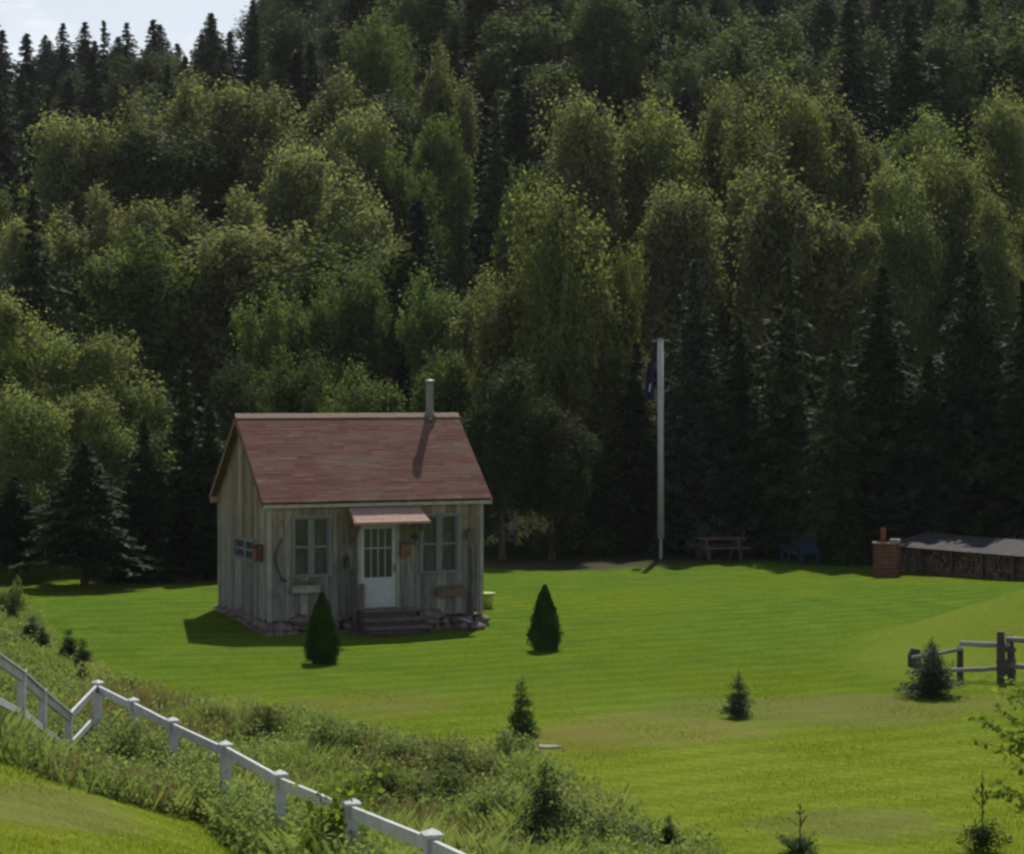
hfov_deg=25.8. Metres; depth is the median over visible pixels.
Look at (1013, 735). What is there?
sapling
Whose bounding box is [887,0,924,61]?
spruce tree
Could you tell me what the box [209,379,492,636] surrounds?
cottage
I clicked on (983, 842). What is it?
young spruce
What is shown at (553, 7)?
spruce tree
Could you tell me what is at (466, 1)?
spruce tree
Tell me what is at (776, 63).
poplar tree
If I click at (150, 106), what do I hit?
maple tree
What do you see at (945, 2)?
maple tree
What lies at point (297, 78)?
spruce tree
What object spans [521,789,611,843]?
shrub
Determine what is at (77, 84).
maple tree
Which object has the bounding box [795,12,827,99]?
spruce tree
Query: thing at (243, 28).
spruce tree
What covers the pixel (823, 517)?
spruce tree
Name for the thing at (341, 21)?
maple tree
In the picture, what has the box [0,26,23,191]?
spruce tree
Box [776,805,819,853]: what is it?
young spruce
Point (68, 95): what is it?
spruce tree
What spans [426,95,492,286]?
spruce tree
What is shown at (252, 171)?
poplar tree
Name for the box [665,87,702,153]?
spruce tree
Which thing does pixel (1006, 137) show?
willow tree
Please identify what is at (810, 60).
maple tree
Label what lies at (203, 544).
spruce tree
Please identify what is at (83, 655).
young spruce
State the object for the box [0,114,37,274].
spruce tree
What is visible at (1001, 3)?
spruce tree
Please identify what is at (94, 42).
spruce tree
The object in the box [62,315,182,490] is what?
willow tree
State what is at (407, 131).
maple tree
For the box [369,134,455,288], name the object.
maple tree
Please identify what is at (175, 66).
poplar tree
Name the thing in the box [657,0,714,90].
spruce tree
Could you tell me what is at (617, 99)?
spruce tree
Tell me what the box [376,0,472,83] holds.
poplar tree
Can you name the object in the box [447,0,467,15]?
spruce tree
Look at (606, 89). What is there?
spruce tree
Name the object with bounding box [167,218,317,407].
poplar tree
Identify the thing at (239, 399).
maple tree
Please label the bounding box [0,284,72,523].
willow tree
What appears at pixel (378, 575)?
screen door
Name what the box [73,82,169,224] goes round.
poplar tree
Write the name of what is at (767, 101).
poplar tree
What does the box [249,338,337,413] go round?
maple tree
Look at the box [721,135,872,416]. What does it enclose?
poplar tree
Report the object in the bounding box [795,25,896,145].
poplar tree
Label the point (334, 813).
sapling
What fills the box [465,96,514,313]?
spruce tree
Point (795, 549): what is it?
garden chair
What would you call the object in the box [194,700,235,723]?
shrub
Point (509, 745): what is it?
shrub
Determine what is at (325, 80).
maple tree
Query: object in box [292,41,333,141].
spruce tree
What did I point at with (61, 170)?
poplar tree
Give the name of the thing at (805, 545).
garden chair
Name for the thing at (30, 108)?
spruce tree
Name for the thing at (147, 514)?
spruce tree
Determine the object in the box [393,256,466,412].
maple tree
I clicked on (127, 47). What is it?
spruce tree
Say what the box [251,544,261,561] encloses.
rusty box
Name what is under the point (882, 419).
spruce tree
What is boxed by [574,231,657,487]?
birch tree
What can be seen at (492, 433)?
maple tree
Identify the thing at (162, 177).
maple tree
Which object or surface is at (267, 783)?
shrub
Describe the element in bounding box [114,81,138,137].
spruce tree
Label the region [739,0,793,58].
spruce tree
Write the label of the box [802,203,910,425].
willow tree
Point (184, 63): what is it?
spruce tree
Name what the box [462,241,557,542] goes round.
birch tree
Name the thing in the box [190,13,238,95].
spruce tree
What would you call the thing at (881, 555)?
brick barbecue
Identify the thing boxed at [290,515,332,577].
window
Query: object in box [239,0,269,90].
spruce tree
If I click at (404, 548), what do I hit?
mailbox
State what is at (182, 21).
sky
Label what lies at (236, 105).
poplar tree
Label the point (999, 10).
spruce tree
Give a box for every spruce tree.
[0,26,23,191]
[0,30,17,99]
[0,87,23,245]
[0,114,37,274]
[0,162,14,247]
[0,185,96,412]
[0,474,68,579]
[4,33,52,123]
[6,108,57,304]
[6,128,30,212]
[7,440,163,586]
[9,69,37,144]
[9,80,51,191]
[10,93,52,212]
[30,40,58,77]
[31,35,55,95]
[37,23,83,106]
[50,78,92,145]
[55,21,101,87]
[74,48,114,150]
[81,40,101,104]
[82,20,118,103]
[89,418,200,584]
[89,482,162,578]
[102,36,134,71]
[103,114,117,141]
[109,22,141,84]
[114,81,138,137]
[134,19,167,79]
[140,358,220,571]
[146,64,191,133]
[149,24,178,58]
[167,43,186,74]
[167,402,225,579]
[174,57,207,115]
[186,34,214,85]
[188,13,224,64]
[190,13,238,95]
[201,49,237,129]
[216,30,244,87]
[231,0,269,100]
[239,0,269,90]
[256,0,322,106]
[270,49,322,140]
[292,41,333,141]
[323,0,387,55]
[371,199,460,412]
[408,24,493,227]
[411,0,481,142]
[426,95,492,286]
[440,174,480,315]
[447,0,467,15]
[452,0,515,21]
[456,0,520,42]
[457,0,509,66]
[459,0,515,148]
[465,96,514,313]
[466,68,552,271]
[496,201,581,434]
[508,0,533,28]
[525,0,573,62]
[584,341,695,554]
[585,28,632,143]
[601,90,632,155]
[618,0,667,129]
[633,258,762,556]
[641,11,663,77]
[643,0,671,76]
[645,30,684,118]
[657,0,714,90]
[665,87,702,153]
[677,319,786,555]
[713,252,830,554]
[732,0,757,42]
[733,0,781,20]
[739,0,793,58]
[782,338,886,566]
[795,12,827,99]
[798,0,844,68]
[800,266,955,564]
[815,0,892,251]
[835,0,875,81]
[865,0,903,50]
[867,2,899,79]
[867,3,957,226]
[868,354,984,565]
[874,0,902,44]
[883,29,915,110]
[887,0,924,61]
[896,248,1023,537]
[910,0,946,55]
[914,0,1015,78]
[945,278,1023,539]
[951,0,994,80]
[986,1,1012,41]
[993,0,1014,18]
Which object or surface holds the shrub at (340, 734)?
on the ground at (674, 603)
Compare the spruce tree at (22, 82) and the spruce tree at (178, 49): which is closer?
the spruce tree at (22, 82)
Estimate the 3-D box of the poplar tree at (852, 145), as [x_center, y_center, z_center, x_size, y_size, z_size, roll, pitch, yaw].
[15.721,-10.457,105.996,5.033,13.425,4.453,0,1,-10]
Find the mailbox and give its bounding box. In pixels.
[399,541,411,556]
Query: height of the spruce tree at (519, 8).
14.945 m
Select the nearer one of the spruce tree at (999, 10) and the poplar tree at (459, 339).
the poplar tree at (459, 339)
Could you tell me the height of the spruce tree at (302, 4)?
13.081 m
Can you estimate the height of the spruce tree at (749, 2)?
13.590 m
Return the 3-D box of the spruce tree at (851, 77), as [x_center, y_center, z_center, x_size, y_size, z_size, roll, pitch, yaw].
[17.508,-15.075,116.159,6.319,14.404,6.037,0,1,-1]
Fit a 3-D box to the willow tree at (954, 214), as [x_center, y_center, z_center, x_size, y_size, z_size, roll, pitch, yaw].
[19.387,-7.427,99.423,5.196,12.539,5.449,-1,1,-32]
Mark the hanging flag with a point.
(649, 384)
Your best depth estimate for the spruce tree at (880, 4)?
173.52 m
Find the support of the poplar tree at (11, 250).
on the ground at (674, 603)
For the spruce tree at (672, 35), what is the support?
on the ground at (674, 603)
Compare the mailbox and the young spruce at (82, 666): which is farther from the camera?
the mailbox
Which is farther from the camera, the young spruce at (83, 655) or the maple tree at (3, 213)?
the maple tree at (3, 213)
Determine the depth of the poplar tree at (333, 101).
116.28 m
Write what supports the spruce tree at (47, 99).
on the ground at (674, 603)
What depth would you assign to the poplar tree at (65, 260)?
103.18 m
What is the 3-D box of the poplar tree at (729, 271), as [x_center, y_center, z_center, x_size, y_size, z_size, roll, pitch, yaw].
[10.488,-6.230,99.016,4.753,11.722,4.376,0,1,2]
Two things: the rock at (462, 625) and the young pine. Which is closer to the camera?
the young pine
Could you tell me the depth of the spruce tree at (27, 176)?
117.52 m
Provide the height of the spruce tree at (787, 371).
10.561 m
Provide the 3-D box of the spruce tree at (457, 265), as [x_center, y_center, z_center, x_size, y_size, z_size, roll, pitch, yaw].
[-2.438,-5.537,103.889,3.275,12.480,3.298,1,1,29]
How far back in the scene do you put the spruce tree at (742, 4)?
165.39 m
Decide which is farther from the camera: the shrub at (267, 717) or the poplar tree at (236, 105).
the poplar tree at (236, 105)
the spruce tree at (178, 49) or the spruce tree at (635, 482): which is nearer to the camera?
the spruce tree at (635, 482)
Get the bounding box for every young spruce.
[5,595,18,619]
[18,616,49,644]
[35,625,52,647]
[55,629,79,658]
[70,638,95,664]
[75,662,88,678]
[505,676,541,737]
[511,761,575,844]
[659,814,679,849]
[718,672,756,718]
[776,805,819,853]
[913,636,951,695]
[956,773,1013,853]
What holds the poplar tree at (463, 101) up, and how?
on the ground at (674, 603)
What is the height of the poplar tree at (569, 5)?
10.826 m
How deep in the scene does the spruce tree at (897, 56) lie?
129.36 m
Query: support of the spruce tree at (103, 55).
on the ground at (674, 603)
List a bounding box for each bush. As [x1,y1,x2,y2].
[0,574,26,613]
[302,592,344,664]
[525,584,564,651]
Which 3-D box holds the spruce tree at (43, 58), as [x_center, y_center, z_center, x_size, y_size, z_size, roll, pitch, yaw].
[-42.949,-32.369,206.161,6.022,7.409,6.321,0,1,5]
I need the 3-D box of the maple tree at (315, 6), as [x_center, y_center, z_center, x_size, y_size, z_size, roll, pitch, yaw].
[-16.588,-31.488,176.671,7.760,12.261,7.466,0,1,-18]
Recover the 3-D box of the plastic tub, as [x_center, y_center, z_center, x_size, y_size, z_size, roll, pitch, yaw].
[-0.707,4.503,58.290,0.561,0.380,0.570,0,1,0]
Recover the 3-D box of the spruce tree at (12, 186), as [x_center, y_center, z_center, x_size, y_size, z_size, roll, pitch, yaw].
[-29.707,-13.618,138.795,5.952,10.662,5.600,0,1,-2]
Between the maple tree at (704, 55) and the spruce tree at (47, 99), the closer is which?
the spruce tree at (47, 99)
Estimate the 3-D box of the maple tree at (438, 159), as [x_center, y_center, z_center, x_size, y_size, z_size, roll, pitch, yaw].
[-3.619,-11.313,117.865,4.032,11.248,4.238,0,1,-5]
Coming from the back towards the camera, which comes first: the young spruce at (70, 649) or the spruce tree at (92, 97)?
the spruce tree at (92, 97)
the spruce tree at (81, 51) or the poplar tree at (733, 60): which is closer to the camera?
the poplar tree at (733, 60)
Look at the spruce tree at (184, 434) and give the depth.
65.84 m
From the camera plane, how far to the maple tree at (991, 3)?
147.25 m
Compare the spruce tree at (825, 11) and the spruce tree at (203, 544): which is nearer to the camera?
the spruce tree at (203, 544)
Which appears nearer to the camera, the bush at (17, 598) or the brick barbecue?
the bush at (17, 598)
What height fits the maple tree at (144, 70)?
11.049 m
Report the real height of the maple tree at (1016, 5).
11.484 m
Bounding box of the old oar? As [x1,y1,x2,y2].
[468,548,472,614]
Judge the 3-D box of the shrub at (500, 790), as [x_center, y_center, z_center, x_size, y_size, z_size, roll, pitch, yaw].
[-0.242,5.008,29.841,1.357,0.809,1.200,0,1,8]
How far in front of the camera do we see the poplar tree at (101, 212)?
105.17 m
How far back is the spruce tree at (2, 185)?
133.13 m
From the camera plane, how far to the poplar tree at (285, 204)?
106.96 m
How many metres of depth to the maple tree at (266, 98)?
146.59 m
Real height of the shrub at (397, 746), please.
0.678 m
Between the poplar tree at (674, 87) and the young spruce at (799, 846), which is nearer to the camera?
the young spruce at (799, 846)
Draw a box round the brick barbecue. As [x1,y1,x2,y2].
[873,528,899,576]
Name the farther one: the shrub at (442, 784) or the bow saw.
the bow saw
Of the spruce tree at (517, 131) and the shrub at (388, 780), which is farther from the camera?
the spruce tree at (517, 131)
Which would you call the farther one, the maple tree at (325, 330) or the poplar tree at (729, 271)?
the poplar tree at (729, 271)
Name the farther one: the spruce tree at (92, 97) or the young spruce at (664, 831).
the spruce tree at (92, 97)
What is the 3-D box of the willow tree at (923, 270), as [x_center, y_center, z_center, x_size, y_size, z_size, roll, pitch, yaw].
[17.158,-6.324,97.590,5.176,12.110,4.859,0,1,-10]
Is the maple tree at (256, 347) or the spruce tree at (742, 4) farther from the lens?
the spruce tree at (742, 4)
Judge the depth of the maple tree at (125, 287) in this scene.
94.50 m
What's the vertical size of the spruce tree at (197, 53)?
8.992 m
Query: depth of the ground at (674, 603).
45.37 m
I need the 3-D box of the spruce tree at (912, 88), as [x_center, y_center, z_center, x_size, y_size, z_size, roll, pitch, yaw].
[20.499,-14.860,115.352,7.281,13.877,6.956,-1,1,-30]
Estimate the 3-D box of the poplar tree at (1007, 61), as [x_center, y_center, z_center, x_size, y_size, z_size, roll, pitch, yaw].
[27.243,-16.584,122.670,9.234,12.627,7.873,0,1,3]
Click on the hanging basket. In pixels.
(415, 534)
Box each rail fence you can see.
[0,653,464,853]
[908,631,1023,682]
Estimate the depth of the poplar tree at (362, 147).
112.24 m
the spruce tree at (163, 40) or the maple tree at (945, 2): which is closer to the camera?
the maple tree at (945, 2)
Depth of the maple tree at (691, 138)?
117.19 m
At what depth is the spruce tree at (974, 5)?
130.07 m
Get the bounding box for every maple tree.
[0,176,15,261]
[40,65,102,128]
[56,212,238,427]
[90,115,244,348]
[97,47,187,123]
[115,83,205,133]
[203,347,271,468]
[224,283,321,412]
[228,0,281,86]
[231,225,417,388]
[238,87,281,108]
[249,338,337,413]
[252,3,329,105]
[257,0,340,58]
[269,54,339,124]
[273,268,355,412]
[302,18,375,95]
[311,0,393,42]
[318,353,410,412]
[322,0,388,44]
[325,255,405,405]
[331,90,434,198]
[333,0,427,147]
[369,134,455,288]
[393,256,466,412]
[402,341,486,471]
[409,106,478,290]
[460,353,563,559]
[489,152,546,296]
[491,394,605,560]
[528,138,631,258]
[625,114,723,255]
[655,0,742,56]
[677,37,725,96]
[776,0,881,43]
[784,0,877,62]
[798,53,833,91]
[861,0,904,29]
[865,19,993,166]
[866,102,982,266]
[930,0,1020,39]
[937,0,1012,45]
[951,95,1023,257]
[996,0,1023,43]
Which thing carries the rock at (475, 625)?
on the ground at (674, 603)
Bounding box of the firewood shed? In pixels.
[896,533,1023,579]
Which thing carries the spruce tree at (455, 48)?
on the ground at (674, 603)
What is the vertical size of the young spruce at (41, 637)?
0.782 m
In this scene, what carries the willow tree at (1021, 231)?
on the ground at (674, 603)
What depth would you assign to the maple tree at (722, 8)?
161.99 m
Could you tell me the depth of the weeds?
29.69 m
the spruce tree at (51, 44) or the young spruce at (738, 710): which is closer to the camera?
the young spruce at (738, 710)
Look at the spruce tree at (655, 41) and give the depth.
143.46 m
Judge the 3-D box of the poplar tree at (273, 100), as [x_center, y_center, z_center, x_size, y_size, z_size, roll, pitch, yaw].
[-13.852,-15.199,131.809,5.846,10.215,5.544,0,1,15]
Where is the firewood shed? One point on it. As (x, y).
(962, 555)
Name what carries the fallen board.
on the cottage
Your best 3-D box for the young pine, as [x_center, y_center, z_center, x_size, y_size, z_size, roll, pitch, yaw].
[7.821,4.590,41.733,1.468,1.204,1.321,0,1,13]
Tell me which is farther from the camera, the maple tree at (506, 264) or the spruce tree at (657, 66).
the spruce tree at (657, 66)
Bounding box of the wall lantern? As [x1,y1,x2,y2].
[343,553,349,567]
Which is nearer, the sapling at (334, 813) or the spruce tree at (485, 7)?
the sapling at (334, 813)
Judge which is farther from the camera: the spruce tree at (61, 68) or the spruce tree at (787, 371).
the spruce tree at (61, 68)
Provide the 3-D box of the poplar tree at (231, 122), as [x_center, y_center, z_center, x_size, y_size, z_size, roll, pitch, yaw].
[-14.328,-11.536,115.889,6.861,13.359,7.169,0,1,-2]
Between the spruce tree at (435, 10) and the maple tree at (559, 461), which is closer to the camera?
the maple tree at (559, 461)
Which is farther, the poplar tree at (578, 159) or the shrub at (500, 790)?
the poplar tree at (578, 159)
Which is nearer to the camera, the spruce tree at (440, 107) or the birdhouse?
the birdhouse
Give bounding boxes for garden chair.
[779,533,805,562]
[797,535,821,564]
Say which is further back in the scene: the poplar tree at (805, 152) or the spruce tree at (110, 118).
the spruce tree at (110, 118)
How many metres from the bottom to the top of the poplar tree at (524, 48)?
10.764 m
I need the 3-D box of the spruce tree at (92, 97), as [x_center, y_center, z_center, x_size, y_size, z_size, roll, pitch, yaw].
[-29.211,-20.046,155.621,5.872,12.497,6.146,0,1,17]
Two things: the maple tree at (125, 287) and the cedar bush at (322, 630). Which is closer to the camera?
the cedar bush at (322, 630)
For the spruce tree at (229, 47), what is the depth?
193.70 m
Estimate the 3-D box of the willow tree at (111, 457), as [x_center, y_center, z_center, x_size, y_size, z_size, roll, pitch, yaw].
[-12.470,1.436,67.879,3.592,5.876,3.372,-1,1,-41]
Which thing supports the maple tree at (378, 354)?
on the ground at (674, 603)
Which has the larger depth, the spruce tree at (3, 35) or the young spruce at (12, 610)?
the spruce tree at (3, 35)
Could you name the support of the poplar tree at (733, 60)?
on the ground at (674, 603)
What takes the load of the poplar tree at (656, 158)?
on the ground at (674, 603)
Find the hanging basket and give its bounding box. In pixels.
[406,528,421,537]
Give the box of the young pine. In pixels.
[892,643,968,700]
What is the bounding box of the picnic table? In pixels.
[690,537,750,561]
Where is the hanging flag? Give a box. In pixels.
[645,359,654,401]
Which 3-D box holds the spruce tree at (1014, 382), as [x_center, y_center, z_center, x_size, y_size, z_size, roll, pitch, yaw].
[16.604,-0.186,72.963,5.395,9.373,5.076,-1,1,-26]
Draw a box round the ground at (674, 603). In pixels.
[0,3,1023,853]
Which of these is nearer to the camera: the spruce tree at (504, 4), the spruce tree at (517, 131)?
the spruce tree at (517, 131)
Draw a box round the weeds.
[0,586,735,853]
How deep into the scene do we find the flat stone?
35.88 m
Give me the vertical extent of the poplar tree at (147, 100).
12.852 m
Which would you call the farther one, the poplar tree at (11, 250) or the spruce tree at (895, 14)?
the spruce tree at (895, 14)
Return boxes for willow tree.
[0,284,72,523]
[0,299,109,550]
[0,372,75,573]
[50,380,139,568]
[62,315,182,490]
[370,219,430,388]
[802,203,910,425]
[860,146,954,412]
[899,124,995,397]
[934,174,1023,420]
[962,73,1023,270]
[1004,202,1023,355]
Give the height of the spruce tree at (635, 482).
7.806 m
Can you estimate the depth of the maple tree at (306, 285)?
95.77 m
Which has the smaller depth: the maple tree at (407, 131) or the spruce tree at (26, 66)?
the maple tree at (407, 131)
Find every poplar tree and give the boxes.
[0,212,40,349]
[14,103,130,353]
[23,202,106,396]
[67,178,127,353]
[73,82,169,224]
[99,194,198,329]
[119,46,197,97]
[122,80,207,141]
[142,65,229,190]
[151,68,211,134]
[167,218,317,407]
[168,187,228,399]
[179,74,290,237]
[194,178,288,301]
[201,88,262,141]
[229,80,331,272]
[252,137,341,305]
[254,81,291,131]
[282,59,393,197]
[306,149,399,280]
[317,98,400,235]
[335,14,433,141]
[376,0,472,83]
[386,128,418,215]
[412,29,483,182]
[439,263,501,411]
[463,3,582,124]
[481,59,621,186]
[513,0,586,39]
[527,79,639,405]
[540,0,666,136]
[601,67,717,381]
[624,33,720,145]
[627,175,744,431]
[661,0,734,82]
[684,71,758,342]
[688,6,813,102]
[696,157,779,412]
[704,23,827,137]
[705,51,868,285]
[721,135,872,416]
[727,65,817,155]
[776,0,800,16]
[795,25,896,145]
[804,63,896,263]
[942,5,1023,156]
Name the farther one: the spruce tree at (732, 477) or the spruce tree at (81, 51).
the spruce tree at (81, 51)
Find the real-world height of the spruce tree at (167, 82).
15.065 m
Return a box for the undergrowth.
[43,325,1011,551]
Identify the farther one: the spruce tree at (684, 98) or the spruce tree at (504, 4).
the spruce tree at (504, 4)
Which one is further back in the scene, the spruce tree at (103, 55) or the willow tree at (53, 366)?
the spruce tree at (103, 55)
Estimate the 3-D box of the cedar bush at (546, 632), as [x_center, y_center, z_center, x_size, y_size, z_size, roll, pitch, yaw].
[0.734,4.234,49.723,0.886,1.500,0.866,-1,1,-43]
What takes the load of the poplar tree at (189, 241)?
on the ground at (674, 603)
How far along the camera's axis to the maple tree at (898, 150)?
108.44 m
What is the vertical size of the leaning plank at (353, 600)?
1.504 m
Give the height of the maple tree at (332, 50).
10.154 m
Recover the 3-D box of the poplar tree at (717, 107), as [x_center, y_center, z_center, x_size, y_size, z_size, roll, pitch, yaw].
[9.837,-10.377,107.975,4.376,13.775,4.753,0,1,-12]
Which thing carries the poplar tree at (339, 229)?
on the ground at (674, 603)
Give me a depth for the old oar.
54.25 m
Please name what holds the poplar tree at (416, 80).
on the ground at (674, 603)
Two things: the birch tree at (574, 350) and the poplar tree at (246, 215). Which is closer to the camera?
the birch tree at (574, 350)
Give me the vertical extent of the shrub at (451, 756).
0.801 m
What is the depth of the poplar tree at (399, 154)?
119.39 m
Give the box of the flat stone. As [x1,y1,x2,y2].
[538,744,561,748]
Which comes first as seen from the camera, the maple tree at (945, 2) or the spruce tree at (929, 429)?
the spruce tree at (929, 429)
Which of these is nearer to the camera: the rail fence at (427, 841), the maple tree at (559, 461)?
the rail fence at (427, 841)
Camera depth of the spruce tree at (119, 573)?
65.19 m
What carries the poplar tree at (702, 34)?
on the ground at (674, 603)
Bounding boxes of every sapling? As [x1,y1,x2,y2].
[278,759,390,853]
[962,677,1023,813]
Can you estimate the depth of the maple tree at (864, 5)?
172.50 m
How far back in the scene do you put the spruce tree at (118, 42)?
216.04 m
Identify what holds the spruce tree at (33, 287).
on the ground at (674, 603)
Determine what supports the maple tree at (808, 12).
on the ground at (674, 603)
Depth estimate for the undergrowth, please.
84.97 m
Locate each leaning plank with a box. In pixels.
[350,569,357,633]
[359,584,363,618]
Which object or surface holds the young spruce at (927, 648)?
on the ground at (674, 603)
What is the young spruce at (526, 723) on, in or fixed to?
on the ground at (674, 603)
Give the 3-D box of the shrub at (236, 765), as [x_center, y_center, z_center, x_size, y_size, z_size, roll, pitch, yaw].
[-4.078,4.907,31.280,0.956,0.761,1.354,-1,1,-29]
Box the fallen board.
[460,618,472,622]
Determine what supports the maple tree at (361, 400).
on the ground at (674, 603)
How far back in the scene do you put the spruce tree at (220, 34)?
215.62 m
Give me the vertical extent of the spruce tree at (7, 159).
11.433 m
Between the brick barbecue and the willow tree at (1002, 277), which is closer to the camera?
the brick barbecue
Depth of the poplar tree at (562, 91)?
129.92 m
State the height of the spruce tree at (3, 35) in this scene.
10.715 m
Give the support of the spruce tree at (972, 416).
on the ground at (674, 603)
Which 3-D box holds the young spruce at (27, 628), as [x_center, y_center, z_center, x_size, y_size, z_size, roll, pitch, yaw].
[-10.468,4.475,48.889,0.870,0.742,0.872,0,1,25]
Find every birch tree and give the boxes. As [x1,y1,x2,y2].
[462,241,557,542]
[476,168,645,545]
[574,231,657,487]
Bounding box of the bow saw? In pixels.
[275,538,286,581]
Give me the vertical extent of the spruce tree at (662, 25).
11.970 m
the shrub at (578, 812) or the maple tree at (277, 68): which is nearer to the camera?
the shrub at (578, 812)
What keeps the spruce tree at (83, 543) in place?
on the ground at (674, 603)
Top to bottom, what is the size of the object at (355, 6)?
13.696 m
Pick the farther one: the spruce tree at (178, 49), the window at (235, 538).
the spruce tree at (178, 49)
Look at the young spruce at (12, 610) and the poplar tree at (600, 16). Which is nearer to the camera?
the young spruce at (12, 610)
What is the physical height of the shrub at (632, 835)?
0.596 m
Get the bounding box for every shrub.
[74,711,153,765]
[128,731,205,766]
[187,751,253,778]
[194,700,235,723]
[223,702,292,740]
[244,774,289,796]
[296,716,375,753]
[358,755,408,800]
[361,729,432,771]
[395,759,485,804]
[421,735,508,781]
[444,772,539,828]
[482,727,544,757]
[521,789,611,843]
[574,810,660,848]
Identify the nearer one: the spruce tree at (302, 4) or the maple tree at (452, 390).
the maple tree at (452, 390)
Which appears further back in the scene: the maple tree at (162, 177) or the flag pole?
the maple tree at (162, 177)
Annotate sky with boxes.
[0,0,256,78]
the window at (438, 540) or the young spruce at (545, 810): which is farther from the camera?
the window at (438, 540)
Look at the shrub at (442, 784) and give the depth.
31.49 m
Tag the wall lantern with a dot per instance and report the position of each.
(346, 561)
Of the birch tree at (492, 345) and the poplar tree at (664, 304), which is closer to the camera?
the birch tree at (492, 345)
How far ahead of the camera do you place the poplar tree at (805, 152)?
102.68 m
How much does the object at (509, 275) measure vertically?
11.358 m
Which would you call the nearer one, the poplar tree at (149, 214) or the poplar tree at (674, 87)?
the poplar tree at (149, 214)
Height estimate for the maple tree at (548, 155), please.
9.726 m
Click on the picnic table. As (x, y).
(731, 546)
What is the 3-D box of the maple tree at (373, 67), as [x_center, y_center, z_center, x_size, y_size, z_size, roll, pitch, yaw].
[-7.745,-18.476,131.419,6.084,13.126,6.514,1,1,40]
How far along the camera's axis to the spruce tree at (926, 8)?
145.00 m
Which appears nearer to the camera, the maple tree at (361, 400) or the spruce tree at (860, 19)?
the maple tree at (361, 400)
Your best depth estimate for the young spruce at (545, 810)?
28.23 m
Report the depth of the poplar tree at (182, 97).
145.04 m
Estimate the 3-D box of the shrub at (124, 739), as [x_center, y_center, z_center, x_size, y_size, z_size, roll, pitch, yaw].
[-5.686,4.571,32.065,1.085,0.984,1.305,1,1,35]
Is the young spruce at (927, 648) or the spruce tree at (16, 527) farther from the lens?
the spruce tree at (16, 527)
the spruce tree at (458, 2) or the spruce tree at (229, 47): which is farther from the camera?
the spruce tree at (229, 47)
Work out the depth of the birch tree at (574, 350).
81.02 m
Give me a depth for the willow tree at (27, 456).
65.76 m
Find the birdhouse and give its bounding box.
[465,528,473,538]
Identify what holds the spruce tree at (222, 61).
on the ground at (674, 603)
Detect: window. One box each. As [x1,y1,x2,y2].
[231,535,254,561]
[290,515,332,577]
[418,513,460,573]
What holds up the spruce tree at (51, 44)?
on the ground at (674, 603)
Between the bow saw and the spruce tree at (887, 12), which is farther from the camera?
the spruce tree at (887, 12)
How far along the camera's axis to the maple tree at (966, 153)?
118.47 m
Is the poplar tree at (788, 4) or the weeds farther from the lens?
the poplar tree at (788, 4)
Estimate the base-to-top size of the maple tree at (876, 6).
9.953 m
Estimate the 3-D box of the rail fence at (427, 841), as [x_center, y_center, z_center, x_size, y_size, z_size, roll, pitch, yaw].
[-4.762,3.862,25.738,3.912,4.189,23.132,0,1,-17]
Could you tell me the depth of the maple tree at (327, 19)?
170.60 m
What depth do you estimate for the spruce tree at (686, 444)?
78.37 m
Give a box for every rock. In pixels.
[457,622,467,629]
[468,621,486,629]
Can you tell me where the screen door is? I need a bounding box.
[361,524,395,607]
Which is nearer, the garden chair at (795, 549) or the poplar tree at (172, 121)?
the garden chair at (795, 549)
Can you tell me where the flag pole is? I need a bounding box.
[652,338,668,558]
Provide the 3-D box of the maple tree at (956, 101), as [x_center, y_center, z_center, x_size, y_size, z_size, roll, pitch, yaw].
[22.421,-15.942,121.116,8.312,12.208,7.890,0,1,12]
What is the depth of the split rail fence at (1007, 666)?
43.67 m
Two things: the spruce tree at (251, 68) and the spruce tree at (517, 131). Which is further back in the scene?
the spruce tree at (251, 68)
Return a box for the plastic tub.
[484,592,495,607]
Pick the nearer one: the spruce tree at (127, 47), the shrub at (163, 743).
the shrub at (163, 743)
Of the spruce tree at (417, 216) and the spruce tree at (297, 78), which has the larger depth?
the spruce tree at (297, 78)
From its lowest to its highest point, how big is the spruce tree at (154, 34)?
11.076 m

